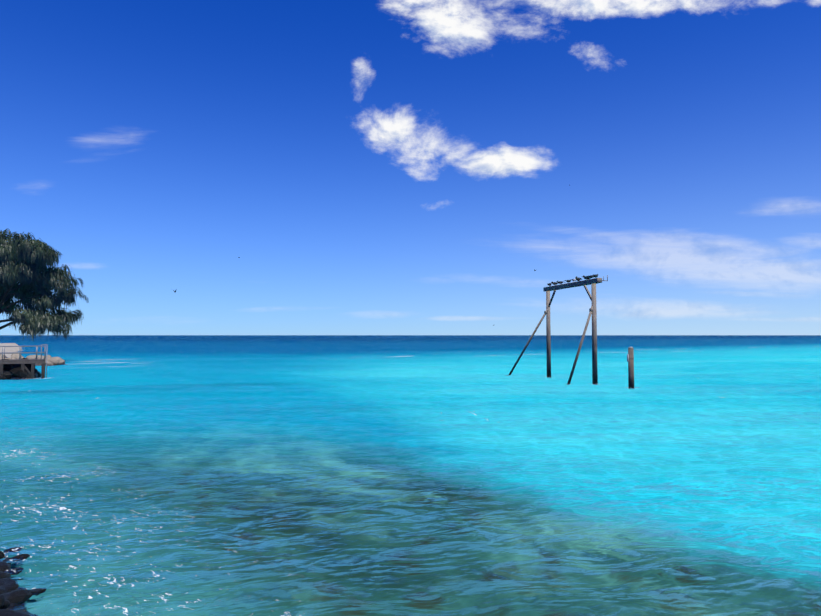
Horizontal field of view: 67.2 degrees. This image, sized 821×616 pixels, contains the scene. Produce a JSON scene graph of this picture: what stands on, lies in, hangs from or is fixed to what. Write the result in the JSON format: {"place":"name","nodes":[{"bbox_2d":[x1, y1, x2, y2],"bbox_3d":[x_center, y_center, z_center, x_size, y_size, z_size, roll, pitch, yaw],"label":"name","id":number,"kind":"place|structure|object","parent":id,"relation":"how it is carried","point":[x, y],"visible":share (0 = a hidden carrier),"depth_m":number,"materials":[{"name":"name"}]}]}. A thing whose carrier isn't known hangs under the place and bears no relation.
{"place":"outdoors","nodes":[
{"label":"outdoors","id":0,"kind":"place"},
{"bbox_2d":[0,343,20,357],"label":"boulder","id":1,"kind":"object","parent":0,"point":[11,349],"depth_m":120.14,"materials":[{"name":"grey stone"}]},
{"bbox_2d":[0,354,64,365],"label":"breakwater rock","id":2,"kind":"object","parent":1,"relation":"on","point":[54,361],"visible":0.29,"depth_m":63.06,"materials":[{"name":"grey stone"}]},
{"bbox_2d":[0,228,88,341],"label":"casuarina tree","id":3,"kind":"object","parent":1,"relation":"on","point":[26,261],"visible":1,"depth_m":68.75,"materials":[{"name":"green plant"}]},
{"bbox_2d":[0,335,820,615],"bbox_3d":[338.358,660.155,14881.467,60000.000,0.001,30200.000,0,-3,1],"label":"water","id":4,"kind":"structure","parent":0,"point":[304,475],"depth_m":13.30,"materials":[{"name":"blue liquid"}]},
{"bbox_2d":[0,358,40,379],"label":"rocks","id":5,"kind":"object","parent":4,"relation":"in","point":[12,371],"visible":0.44,"depth_m":43.03,"materials":[{"name":"brown stone"}]},
{"bbox_2d":[0,547,41,615],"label":"shore rocks","id":6,"kind":"object","parent":4,"relation":"on","point":[11,593],"visible":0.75,"depth_m":7.18,"materials":[{"name":"grey stone"}]},
{"bbox_2d":[0,363,44,378],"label":"deck supports","id":7,"kind":"object","parent":4,"relation":"on","point":[23,366],"visible":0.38,"depth_m":43.43,"materials":[{"name":"wood"}]},
{"bbox_2d":[0,359,45,363],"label":"jetty deck","id":8,"kind":"structure","parent":7,"relation":"on","point":[25,361],"depth_m":43.25,"materials":[{"name":"grey wood"}]},
{"bbox_2d":[0,344,47,377],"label":"jetty railing","id":9,"kind":"object","parent":8,"relation":"attached to","point":[36,352],"visible":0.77,"depth_m":44.01,"materials":[{"name":"grey wood"}]},
{"bbox_2d":[509,275,607,383],"bbox_3d":[9.834,1.984,42.357,2.490,7.452,11.324,1,-3,-16],"label":"timber gantry","id":10,"kind":"object","parent":4,"relation":"in","point":[592,295],"visible":0.92,"depth_m":39.24,"materials":[{"name":"wood"}]},
{"bbox_2d":[547,274,597,285],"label":"birds","id":11,"kind":"object","parent":10,"relation":"on","point":[577,279],"visible":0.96,"depth_m":40.72,"materials":[{"name":"black"}]},
{"bbox_2d":[627,347,633,387],"bbox_3d":[12.784,3.843,35.833,0.381,3.161,0.340,0,-3,1],"label":"mooring pile","id":12,"kind":"object","parent":4,"relation":"in","point":[630,357],"visible":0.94,"depth_m":35.73,"materials":[{"name":"wood"}]},
{"bbox_2d":[0,0,820,334],"label":"sky","id":13,"kind":"structure","parent":0,"point":[368,167],"materials":[{"name":"blue"}]}
]}

